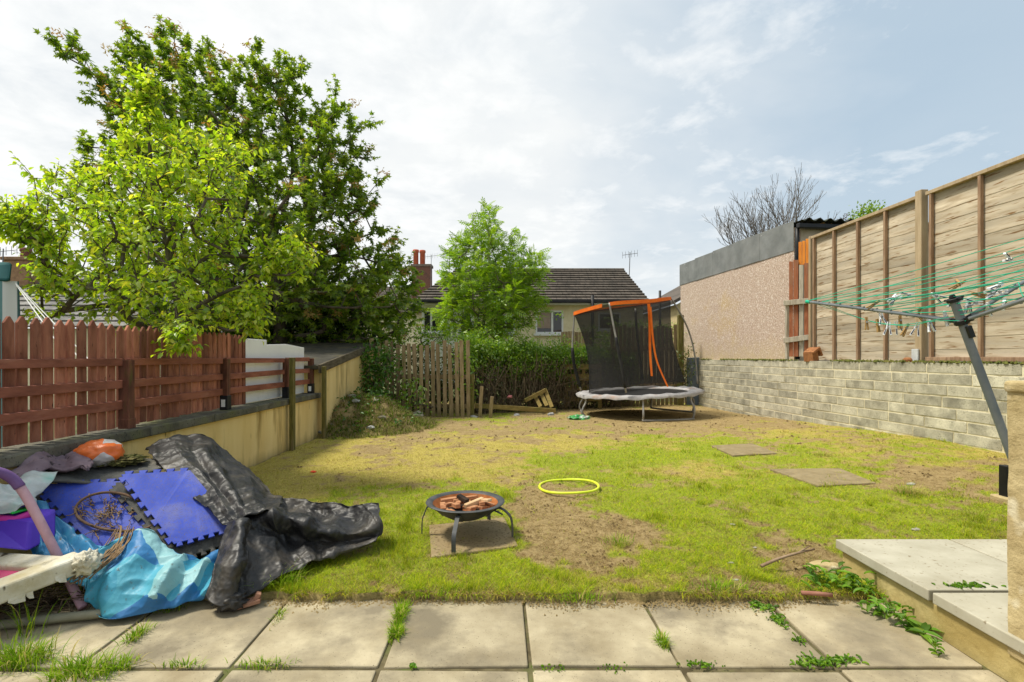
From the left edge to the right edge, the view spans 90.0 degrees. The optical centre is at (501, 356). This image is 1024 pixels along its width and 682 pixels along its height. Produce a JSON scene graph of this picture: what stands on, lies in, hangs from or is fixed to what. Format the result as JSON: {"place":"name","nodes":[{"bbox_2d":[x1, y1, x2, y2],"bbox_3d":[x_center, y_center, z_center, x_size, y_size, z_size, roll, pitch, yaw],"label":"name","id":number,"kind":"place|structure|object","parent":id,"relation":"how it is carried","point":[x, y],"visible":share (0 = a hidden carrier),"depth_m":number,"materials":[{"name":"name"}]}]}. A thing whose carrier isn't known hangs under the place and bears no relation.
{"place":"outdoors","nodes":[
{"label":"outdoors","id":0,"kind":"place"},
{"bbox_2d":[0,599,1007,681],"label":"patio","id":1,"kind":"structure","parent":0,"point":[453,635],"depth_m":2.24,"materials":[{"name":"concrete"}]},
{"bbox_2d":[1,589,78,637],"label":"grass tuft","id":2,"kind":"object","parent":1,"relation":"on","point":[19,624],"visible":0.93,"depth_m":2.32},
{"bbox_2d":[0,625,84,681],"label":"grass tuft","id":3,"kind":"object","parent":1,"relation":"on","point":[24,656],"visible":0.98,"depth_m":2.10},
{"bbox_2d":[0,467,87,610],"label":"foam pole","id":4,"kind":"object","parent":1,"relation":"on","point":[15,482],"visible":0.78,"depth_m":2.52,"materials":[{"name":"plastic"}]},
{"bbox_2d":[0,582,89,615],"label":"twig litter","id":5,"kind":"object","parent":1,"relation":"on","point":[47,599],"visible":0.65,"depth_m":2.52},
{"bbox_2d":[0,609,100,629],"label":"corrugated hose","id":6,"kind":"object","parent":1,"relation":"on","point":[72,616],"visible":0.56,"depth_m":2.38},
{"bbox_2d":[30,635,143,681],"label":"grass tuft","id":7,"kind":"object","parent":1,"relation":"on","point":[81,667],"visible":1,"depth_m":2.01,"materials":[{"name":"plant"}]},
{"bbox_2d":[100,648,147,675],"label":"grass tuft","id":8,"kind":"object","parent":1,"relation":"on","point":[125,657],"visible":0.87,"depth_m":2.08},
{"bbox_2d":[112,619,159,645],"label":"grass tuft","id":9,"kind":"object","parent":1,"relation":"on","point":[135,634],"visible":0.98,"depth_m":2.30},
{"bbox_2d":[84,528,218,619],"bbox_3d":[-1.748,1.076,2.579,0.629,0.325,0.380,0,0,0],"label":"turquoise sheet","id":10,"kind":"object","parent":1,"relation":"on","point":[146,570],"visible":0.88,"depth_m":2.52,"materials":[{"name":"plastic"}]},
{"bbox_2d":[30,500,98,589],"bbox_3d":[-2.265,0.936,2.647,0.654,0.434,0.208,0,0,14],"label":"blue sheet","id":11,"kind":"object","parent":10,"relation":"on","point":[68,539],"visible":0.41,"depth_m":2.67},
{"bbox_2d":[0,506,55,549],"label":"toy box","id":12,"kind":"object","parent":11,"relation":"on","point":[22,534],"visible":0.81,"depth_m":2.58,"materials":[{"name":"purple plastic"}]},
{"bbox_2d":[0,511,30,520],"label":"toy strip","id":13,"kind":"object","parent":12,"relation":"on","point":[19,516],"visible":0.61,"depth_m":2.62,"materials":[{"name":"plastic"}]},
{"bbox_2d":[0,471,57,515],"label":"plastic bag","id":14,"kind":"object","parent":13,"relation":"on","point":[36,483],"visible":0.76,"depth_m":2.72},
{"bbox_2d":[148,653,208,670],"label":"grass tuft","id":15,"kind":"object","parent":1,"relation":"on","point":[182,664],"visible":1,"depth_m":2.08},
{"bbox_2d":[211,587,249,612],"bbox_3d":[-1.340,1.195,2.533,0.162,0.101,0.169,0,0,42],"label":"plastic knot","id":16,"kind":"object","parent":1,"relation":"on","point":[241,600],"visible":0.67,"depth_m":2.50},
{"bbox_2d":[237,591,260,609],"bbox_3d":[-1.263,1.214,2.561,0.112,0.063,0.065,0,0,-22],"label":"wood scrap","id":17,"kind":"object","parent":16,"relation":"on","point":[255,599],"visible":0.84,"depth_m":2.55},
{"bbox_2d":[223,655,301,671],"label":"grass tuft","id":18,"kind":"object","parent":1,"relation":"on","point":[260,663],"visible":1,"depth_m":2.08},
{"bbox_2d":[385,619,409,644],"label":"grass tuft","id":19,"kind":"object","parent":1,"relation":"on","point":[394,631],"visible":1,"depth_m":2.31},
{"bbox_2d":[385,594,414,626],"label":"grass tuft","id":20,"kind":"object","parent":1,"relation":"on","point":[402,609],"visible":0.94,"depth_m":2.49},
{"bbox_2d":[264,591,882,618],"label":"soil crumbs","id":21,"kind":"object","parent":1,"relation":"on","point":[608,603],"visible":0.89,"depth_m":2.60,"materials":[{"name":"soil"}]},
{"bbox_2d":[540,585,618,605],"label":"grass tuft","id":22,"kind":"object","parent":1,"relation":"on","point":[578,598],"visible":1,"depth_m":2.58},
{"bbox_2d":[650,628,673,651],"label":"grass tuft","id":23,"kind":"object","parent":1,"relation":"on","point":[663,643],"visible":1,"depth_m":2.24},
{"bbox_2d":[676,659,724,670],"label":"weed","id":24,"kind":"object","parent":1,"relation":"on","point":[701,663],"visible":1,"depth_m":2.07,"materials":[{"name":"green plant"}]},
{"bbox_2d":[748,598,778,612],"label":"weed","id":25,"kind":"object","parent":1,"relation":"on","point":[761,605],"visible":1,"depth_m":2.55,"materials":[{"name":"green plant"}]},
{"bbox_2d":[766,607,788,628],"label":"weed","id":26,"kind":"object","parent":1,"relation":"on","point":[778,618],"visible":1,"depth_m":2.43,"materials":[{"name":"green plant"}]},
{"bbox_2d":[789,650,840,669],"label":"weed","id":27,"kind":"object","parent":1,"relation":"on","point":[812,660],"visible":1,"depth_m":2.08,"materials":[{"name":"green plant"}]},
{"bbox_2d":[801,590,832,597],"bbox_3d":[1.591,1.197,2.586,0.144,0.026,0.028,0,0,11],"label":"brick","id":28,"kind":"object","parent":1,"relation":"on","point":[817,593],"visible":1,"depth_m":2.58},
{"bbox_2d":[801,651,868,666],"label":"weed","id":29,"kind":"object","parent":1,"relation":"on","point":[845,657],"visible":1,"depth_m":2.10,"materials":[{"name":"green plant"}]},
{"bbox_2d":[856,595,915,620],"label":"weed","id":30,"kind":"object","parent":1,"relation":"on","point":[879,609],"visible":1,"depth_m":2.46,"materials":[{"name":"green plant"}]},
{"bbox_2d":[894,616,943,643],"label":"weed","id":31,"kind":"object","parent":1,"relation":"on","point":[913,625],"visible":0.96,"depth_m":2.34,"materials":[{"name":"green plant"}]},
{"bbox_2d":[928,637,944,656],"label":"weed","id":32,"kind":"object","parent":1,"relation":"on","point":[934,640],"visible":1,"depth_m":2.14,"materials":[{"name":"green plant"}]},
{"bbox_2d":[0,0,1023,327],"label":"sky","id":33,"kind":"structure","parent":0,"point":[600,130],"materials":[{"name":"white"}]},
{"bbox_2d":[25,401,1008,604],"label":"lawn","id":34,"kind":"structure","parent":0,"point":[526,426],"depth_m":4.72,"materials":[{"name":"plant"}]},
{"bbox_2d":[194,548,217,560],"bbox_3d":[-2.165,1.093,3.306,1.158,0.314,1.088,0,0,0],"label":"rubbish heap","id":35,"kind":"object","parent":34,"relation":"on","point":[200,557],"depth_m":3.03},
{"bbox_2d":[0,548,103,603],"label":"padded panel","id":36,"kind":"object","parent":35,"relation":"on","point":[22,576],"visible":1,"depth_m":2.40,"materials":[{"name":"white plastic"}]},
{"bbox_2d":[35,492,80,534],"bbox_3d":[-2.260,0.943,2.927,0.795,0.347,0.355,0,0,20],"label":"foam mat","id":37,"kind":"object","parent":35,"relation":"on","point":[62,516],"visible":0.16,"depth_m":2.88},
{"bbox_2d":[40,478,145,544],"bbox_3d":[-2.286,0.888,2.959,0.759,0.325,0.343,0,0,22],"label":"foam mat","id":38,"kind":"object","parent":37,"relation":"on","point":[63,498],"visible":0.4,"depth_m":2.92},
{"bbox_2d":[45,458,162,483],"bbox_3d":[-2.505,0.712,3.237,0.676,0.111,0.420,0,0,-32],"label":"foam mat","id":39,"kind":"object","parent":38,"relation":"on","point":[83,476],"visible":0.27,"depth_m":3.17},
{"bbox_2d":[10,450,93,477],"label":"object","id":40,"kind":"object","parent":39,"relation":"on","point":[43,461],"visible":0.9,"depth_m":3.02,"materials":[{"name":"fabric"}]},
{"bbox_2d":[73,439,124,467],"bbox_3d":[-2.597,0.623,3.300,0.286,0.190,0.249,0,0,0],"label":"plastic bag","id":41,"kind":"object","parent":39,"relation":"on","point":[100,451],"visible":0.8,"depth_m":3.23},
{"bbox_2d":[96,453,148,466],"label":"moss clump","id":42,"kind":"object","parent":39,"relation":"on","point":[129,459],"visible":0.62,"depth_m":3.30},
{"bbox_2d":[74,491,152,532],"bbox_3d":[-2.191,0.881,2.909,0.438,0.197,0.180,0,0,0],"label":"wire hoop","id":43,"kind":"object","parent":38,"relation":"on","point":[79,518],"visible":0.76,"depth_m":2.89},
{"bbox_2d":[66,493,134,585],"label":"dry roots","id":44,"kind":"object","parent":43,"relation":"hanging from","point":[117,552],"visible":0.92,"depth_m":2.71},
{"bbox_2d":[109,482,222,558],"bbox_3d":[-1.916,0.937,3.001,0.765,0.372,0.301,0,0,24],"label":"foam mat","id":45,"kind":"object","parent":37,"relation":"on","point":[196,547],"visible":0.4,"depth_m":2.91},
{"bbox_2d":[118,468,225,546],"bbox_3d":[-1.903,0.866,3.000,0.700,0.360,0.286,0,0,27],"label":"foam mat","id":46,"kind":"object","parent":45,"relation":"on","point":[178,512],"visible":0.91,"depth_m":2.98,"materials":[{"name":"rubber"}]},
{"bbox_2d":[146,433,383,606],"bbox_3d":[-1.612,0.891,3.434,1.063,0.619,1.799,0,0,-44],"label":"black tarpaulin","id":47,"kind":"object","parent":46,"relation":"on","point":[267,536],"visible":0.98,"depth_m":3.02,"materials":[{"name":"plastic"}]},
{"bbox_2d":[243,556,313,597],"bbox_3d":[-1.223,1.153,2.718,0.494,0.121,0.357,0,0,-21],"label":"grass tuft","id":48,"kind":"object","parent":34,"relation":"on","point":[291,577],"visible":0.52,"depth_m":2.71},
{"bbox_2d":[289,358,294,450],"bbox_3d":[-2.708,0.657,6.620,0.050,1.287,0.085,0,0,0],"label":"timber post","id":49,"kind":"object","parent":34,"relation":"on","point":[291,404],"visible":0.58,"depth_m":6.58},
{"bbox_2d":[322,366,326,438],"bbox_3d":[-2.644,0.722,7.620,0.050,1.155,0.075,0,0,0],"label":"timber post","id":50,"kind":"object","parent":34,"relation":"on","point":[324,401],"visible":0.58,"depth_m":7.58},
{"bbox_2d":[321,398,429,437],"bbox_3d":[-1.870,0.984,8.875,1.740,0.605,2.750,0,0,0],"label":"garden waste","id":51,"kind":"object","parent":34,"relation":"on","point":[350,408],"visible":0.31,"depth_m":8.32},
{"bbox_2d":[314,391,439,439],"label":"cut weeds","id":52,"kind":"object","parent":51,"relation":"on","point":[426,422],"visible":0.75,"depth_m":8.33,"materials":[{"name":"green plant"}]},
{"bbox_2d":[333,388,422,431],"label":"leafy weeds","id":53,"kind":"object","parent":51,"relation":"on","point":[368,395],"visible":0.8,"depth_m":8.61,"materials":[{"name":"green plant"}]},
{"bbox_2d":[353,337,406,398],"bbox_3d":[-2.505,0.433,10.051,1.302,1.637,1.173,0,0,0],"label":"bramble","id":54,"kind":"object","parent":34,"relation":"on","point":[378,371],"visible":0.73,"depth_m":10.00,"materials":[{"name":"green plant"}]},
{"bbox_2d":[395,583,470,600],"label":"grass tuft","id":55,"kind":"object","parent":34,"relation":"on","point":[440,594],"visible":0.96,"depth_m":2.61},
{"bbox_2d":[429,517,517,557],"bbox_3d":[-0.203,1.234,3.461,0.561,0.062,0.676,0,0,-9],"label":"paving slab","id":56,"kind":"object","parent":34,"relation":"on","point":[496,532],"depth_m":3.41,"materials":[{"name":"stone"}]},
{"bbox_2d":[421,490,513,552],"bbox_3d":[-0.236,1.091,3.501,0.560,0.215,0.551,0,0,-36],"label":"fire bowl","id":57,"kind":"object","parent":56,"relation":"on","point":[433,502],"visible":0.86,"depth_m":3.40,"materials":[{"name":"metal"}]},
{"bbox_2d":[478,386,482,416],"bbox_3d":[-0.430,0.955,10.500,0.111,0.695,0.050,0,0,0],"label":"timber stump","id":58,"kind":"object","parent":34,"relation":"on","point":[480,402],"visible":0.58,"depth_m":10.47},
{"bbox_2d":[427,197,555,384],"bbox_3d":[-0.222,-1.297,13.048,2.914,5.496,2.897,0,0,-45],"label":"ash tree","id":59,"kind":"object","parent":34,"relation":"on","point":[524,303],"visible":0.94,"depth_m":12.66,"materials":[{"name":"green plant"}]},
{"bbox_2d":[474,403,555,412],"bbox_3d":[0.250,1.111,11.050,1.883,0.251,0.050,0,0,-9],"label":"plank","id":60,"kind":"object","parent":34,"relation":"on","point":[521,408],"visible":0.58,"depth_m":11.04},
{"bbox_2d":[524,388,553,407],"bbox_3d":[0.820,0.927,11.500,0.658,0.417,0.410,0,0,0],"label":"broken pallet","id":61,"kind":"object","parent":34,"relation":"on","point":[534,395],"visible":0.96,"depth_m":11.46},
{"bbox_2d":[538,478,599,494],"bbox_3d":[0.619,1.194,4.723,0.562,0.047,0.592,0,0,0],"label":"hula hoop","id":62,"kind":"object","parent":34,"relation":"on","point":[572,479],"visible":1,"depth_m":4.65,"materials":[{"name":"yellow plastic"}]},
{"bbox_2d":[567,414,590,419],"bbox_3d":[1.542,1.197,10.148,0.495,0.106,0.367,0,0,0],"label":"plastic scrap","id":63,"kind":"object","parent":34,"relation":"on","point":[577,417],"visible":0.95,"depth_m":10.09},
{"bbox_2d":[564,364,601,408],"bbox_3d":[1.972,0.752,12.440,0.898,1.156,0.120,0,0,0],"label":"pallet","id":64,"kind":"object","parent":34,"relation":"on","point":[582,375],"visible":0.34,"depth_m":12.38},
{"bbox_2d":[289,584,888,605],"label":"grass","id":65,"kind":"structure","parent":34,"relation":"on","point":[723,595],"depth_m":2.60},
{"bbox_2d":[601,533,634,547],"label":"grass tuft","id":66,"kind":"object","parent":34,"relation":"on","point":[621,541],"visible":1,"depth_m":3.29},
{"bbox_2d":[571,297,704,421],"bbox_3d":[2.902,-0.029,10.884,2.618,2.520,2.651,0,0,17],"label":"trampoline","id":67,"kind":"object","parent":34,"relation":"on","point":[630,350],"visible":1,"depth_m":10.04,"materials":[{"name":"black"}]},
{"bbox_2d":[283,408,1000,590],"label":"soil clods","id":68,"kind":"object","parent":34,"relation":"on","point":[606,512],"visible":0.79,"depth_m":4.58,"materials":[{"name":"brown soil"}]},
{"bbox_2d":[675,343,698,404],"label":"creeper","id":69,"kind":"object","parent":34,"relation":"on","point":[685,370],"visible":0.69,"depth_m":13.14,"materials":[{"name":"green plant"}]},
{"bbox_2d":[668,575,770,597],"bbox_3d":[1.100,1.184,2.667,0.577,0.068,0.244,0,0,0],"label":"grass tuft","id":70,"kind":"object","parent":34,"relation":"on","point":[725,584],"visible":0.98,"depth_m":2.67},
{"bbox_2d":[711,443,776,456],"bbox_3d":[3.084,1.207,6.540,0.610,0.076,0.754,0,0,0],"label":"paving slab","id":71,"kind":"object","parent":34,"relation":"on","point":[740,450],"depth_m":6.46,"materials":[{"name":"grey stone"}]},
{"bbox_2d":[760,546,814,567],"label":"dead branch","id":72,"kind":"object","parent":34,"relation":"on","point":[762,565],"visible":1,"depth_m":2.92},
{"bbox_2d":[770,468,875,487],"bbox_3d":[3.170,1.198,5.035,0.699,0.081,0.710,0,0,0],"label":"paving slab","id":73,"kind":"object","parent":34,"relation":"on","point":[809,475],"depth_m":5.00,"materials":[{"name":"grey stone"}]},
{"bbox_2d":[808,560,842,573],"bbox_3d":[1.848,1.200,2.918,0.210,0.065,0.113,0,0,0],"label":"stone","id":74,"kind":"object","parent":34,"relation":"on","point":[828,566],"visible":0.58,"depth_m":2.89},
{"bbox_2d":[800,560,876,593],"bbox_3d":[1.765,1.169,2.694,0.350,0.107,0.354,0,0,36],"label":"weed","id":75,"kind":"object","parent":34,"relation":"on","point":[812,576],"visible":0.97,"depth_m":2.71,"materials":[{"name":"green plant"}]},
{"bbox_2d":[833,571,888,603],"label":"weed","id":76,"kind":"object","parent":34,"relation":"on","point":[867,586],"visible":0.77,"depth_m":2.64,"materials":[{"name":"green plant"}]},
{"bbox_2d":[885,482,939,497],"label":"grass tuft","id":77,"kind":"object","parent":34,"relation":"on","point":[915,490],"visible":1,"depth_m":4.30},
{"bbox_2d":[990,464,1008,503],"bbox_3d":[3.945,1.030,4.000,0.130,0.360,0.160,0,0,0],"label":"drain post","id":78,"kind":"object","parent":34,"relation":"on","point":[1002,496],"visible":0.52,"depth_m":4.00,"materials":[{"name":"black plastic"}]},
{"bbox_2d":[28,361,1020,441],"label":"ground","id":79,"kind":"structure","parent":0,"point":[383,387],"depth_m":14.96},
{"bbox_2d":[0,262,87,446],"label":"gazebo","id":80,"kind":"object","parent":79,"relation":"on","point":[9,299],"visible":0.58,"depth_m":4.59,"materials":[{"name":"fabric"}]},
{"bbox_2d":[0,247,221,408],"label":"house","id":81,"kind":"structure","parent":79,"relation":"on","point":[16,275],"depth_m":14.28,"materials":[{"name":"paint"}]},
{"bbox_2d":[0,393,320,553],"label":"garden wall","id":82,"kind":"structure","parent":79,"relation":"on","point":[249,434],"depth_m":5.21,"materials":[{"name":"paint"}]},
{"bbox_2d":[0,316,314,448],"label":"picket fence","id":83,"kind":"object","parent":82,"relation":"on","point":[215,375],"visible":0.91,"depth_m":3.76,"materials":[{"name":"paint"}]},
{"bbox_2d":[246,339,303,402],"bbox_3d":[-2.955,0.163,6.715,0.039,0.743,1.830,0,0,0],"label":"plastic boarding","id":84,"kind":"object","parent":82,"relation":"on","point":[255,348],"visible":0.6,"depth_m":6.46,"materials":[{"name":"plastic"}]},
{"bbox_2d":[0,62,322,393],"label":"pear tree","id":85,"kind":"object","parent":79,"relation":"on","point":[43,239],"visible":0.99,"depth_m":4.77,"materials":[{"name":"green plant"}]},
{"bbox_2d":[32,14,429,352],"bbox_3d":[-5.860,-3.109,11.364,8.546,9.118,5.074,0,0,0],"label":"sycamore tree","id":86,"kind":"object","parent":79,"relation":"on","point":[360,283],"visible":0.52,"depth_m":10.93,"materials":[{"name":"green plant"}]},
{"bbox_2d":[200,342,376,437],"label":"shed","id":87,"kind":"structure","parent":79,"relation":"on","point":[341,362],"depth_m":8.82,"materials":[{"name":"concrete"}]},
{"bbox_2d":[216,275,396,351],"bbox_3d":[-4.875,-0.302,12.299,4.622,3.320,2.910,0,0,0],"label":"laurel shrub","id":88,"kind":"object","parent":79,"relation":"on","point":[318,338],"visible":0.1,"depth_m":11.74,"materials":[{"name":"green plant"}]},
{"bbox_2d":[290,249,432,371],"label":"house","id":89,"kind":"structure","parent":79,"relation":"on","point":[426,276],"depth_m":30.00,"materials":[{"name":"paint"}]},
{"bbox_2d":[369,338,474,416],"bbox_3d":[-1.704,0.480,10.676,2.301,1.741,0.228,0,0,9],"label":"paling fence","id":90,"kind":"object","parent":79,"relation":"on","point":[469,406],"visible":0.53,"depth_m":10.57,"materials":[{"name":"wood"}]},
{"bbox_2d":[367,321,483,412],"bbox_3d":[-1.670,0.203,10.768,2.585,1.960,1.455,0,0,0],"label":"ivy","id":91,"kind":"object","parent":90,"relation":"attached to","point":[422,333],"visible":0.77,"depth_m":10.86,"materials":[{"name":"green plant"}]},
{"bbox_2d":[375,343,487,412],"bbox_3d":[-1.935,0.629,12.028,3.407,1.930,1.744,0,0,0],"label":"garden bush","id":92,"kind":"object","parent":79,"relation":"on","point":[441,382],"visible":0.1,"depth_m":11.83,"materials":[{"name":"green plant"}]},
{"bbox_2d":[410,268,647,383],"bbox_3d":[0.935,-1.019,19.863,7.778,4.939,6.674,0,0,0],"label":"bungalow","id":93,"kind":"object","parent":79,"relation":"on","point":[569,292],"visible":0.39,"depth_m":17.00,"materials":[{"name":"grey concrete"}]},
{"bbox_2d":[423,310,446,334],"bbox_3d":[-2.193,-1.129,16.940,0.970,0.801,0.120,0,0,0],"label":"window","id":94,"kind":"structure","parent":93,"relation":"in","point":[428,316],"depth_m":16.97,"materials":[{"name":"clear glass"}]},
{"bbox_2d":[534,310,562,335],"bbox_3d":[1.581,-1.112,16.960,1.038,0.835,0.120,0,0,0],"label":"window","id":95,"kind":"structure","parent":93,"relation":"in","point":[551,325],"depth_m":16.98,"materials":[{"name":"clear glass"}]},
{"bbox_2d":[453,249,649,413],"bbox_3d":[1.324,-0.426,12.526,5.830,4.505,2.094,0,0,-22],"label":"privet hedge","id":96,"kind":"object","parent":79,"relation":"on","point":[544,366],"visible":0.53,"depth_m":11.95,"materials":[{"name":"green plant"}]},
{"bbox_2d":[561,331,587,382],"bbox_3d":[2.277,0.235,15.610,0.935,2.030,0.020,0,0,0],"label":"boundary fence","id":97,"kind":"object","parent":79,"relation":"on","point":[577,335],"visible":0.21,"depth_m":15.60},
{"bbox_2d":[610,315,683,406],"bbox_3d":[3.681,0.146,13.184,2.146,2.447,0.272,0,0,-11],"label":"back fence","id":98,"kind":"object","parent":79,"relation":"on","point":[678,333],"visible":0.06,"depth_m":13.24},
{"bbox_2d":[658,285,680,327],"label":"house","id":99,"kind":"structure","parent":79,"relation":"on","point":[674,294],"depth_m":21.59,"materials":[{"name":"paint"}]},
{"bbox_2d":[687,357,698,404],"bbox_3d":[5.039,0.680,13.380,0.402,1.340,0.060,0,0,3],"label":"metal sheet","id":100,"kind":"object","parent":79,"relation":"on","point":[694,384],"visible":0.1,"depth_m":13.35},
{"bbox_2d":[704,162,836,245],"bbox_3d":[13.088,-3.757,24.873,6.474,10.415,4.896,0,0,0],"label":"bare tree","id":101,"kind":"object","parent":79,"relation":"on","point":[751,224],"visible":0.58,"depth_m":24.83,"materials":[{"name":"plant"}]},
{"bbox_2d":[680,217,937,401],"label":"garage","id":102,"kind":"structure","parent":79,"relation":"on","point":[735,295],"depth_m":11.29,"materials":[{"name":"beige concrete"}]},
{"bbox_2d":[699,358,1023,452],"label":"block wall","id":103,"kind":"structure","parent":79,"relation":"on","point":[940,399],"depth_m":7.45,"materials":[{"name":"concrete"}]},
{"bbox_2d":[783,239,807,358],"bbox_3d":[5.473,-1.034,9.496,0.439,2.268,0.106,0,0,43],"label":"board fence","id":104,"kind":"object","parent":103,"relation":"on","point":[792,338],"visible":0.82,"depth_m":9.49,"materials":[{"name":"wood"}]},
{"bbox_2d":[808,236,811,347],"bbox_3d":[5.590,-1.028,9.256,0.060,2.295,0.060,0,0,0],"label":"fence post","id":105,"kind":"object","parent":104,"relation":"attached to","point":[809,291],"visible":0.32,"depth_m":9.25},
{"bbox_2d":[803,347,822,361],"bbox_3d":[5.407,-0.039,8.897,0.250,0.252,0.208,0,0,-27],"label":"brick","id":106,"kind":"object","parent":103,"relation":"on","point":[812,354],"visible":0.98,"depth_m":8.85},
{"bbox_2d":[811,196,914,360],"bbox_3d":[5.585,-1.045,8.005,0.090,2.220,2.351,0,0,0],"label":"lap fence","id":107,"kind":"object","parent":103,"relation":"on","point":[878,245],"visible":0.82,"depth_m":7.90,"materials":[{"name":"wood"}]},
{"bbox_2d":[911,189,927,360],"bbox_3d":[5.558,-1.042,6.808,0.125,2.325,0.127,0,0,0],"label":"fence post","id":108,"kind":"object","parent":103,"relation":"on","point":[919,351],"visible":0.68,"depth_m":6.74,"materials":[{"name":"wood"}]},
{"bbox_2d":[925,154,1023,361],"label":"lap fence","id":109,"kind":"object","parent":103,"relation":"on","point":[983,209],"visible":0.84,"depth_m":5.94,"materials":[{"name":"wood"}]},
{"bbox_2d":[847,200,885,219],"bbox_3d":[14.246,-2.388,19.966,2.178,7.676,1.566,0,0,-26],"label":"garden tree","id":110,"kind":"object","parent":79,"relation":"on","point":[862,212],"visible":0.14,"depth_m":19.94,"materials":[{"name":"green plant"}]},
{"bbox_2d":[836,539,1023,681],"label":"garden step","id":111,"kind":"object","parent":79,"relation":"on","point":[972,623],"visible":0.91,"depth_m":2.45,"materials":[{"name":"stone"}]},
{"bbox_2d":[805,238,1023,458],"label":"rotary airer","id":112,"kind":"object","parent":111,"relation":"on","point":[961,320],"visible":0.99,"depth_m":2.90,"materials":[{"name":"grey plastic"}]},
{"bbox_2d":[931,580,1005,588],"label":"weed","id":113,"kind":"object","parent":111,"relation":"on","point":[969,585],"visible":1,"depth_m":2.37,"materials":[{"name":"green plant"}]},
{"bbox_2d":[1004,380,1023,662],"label":"garden pier","id":114,"kind":"structure","parent":111,"relation":"on","point":[1014,389],"depth_m":1.95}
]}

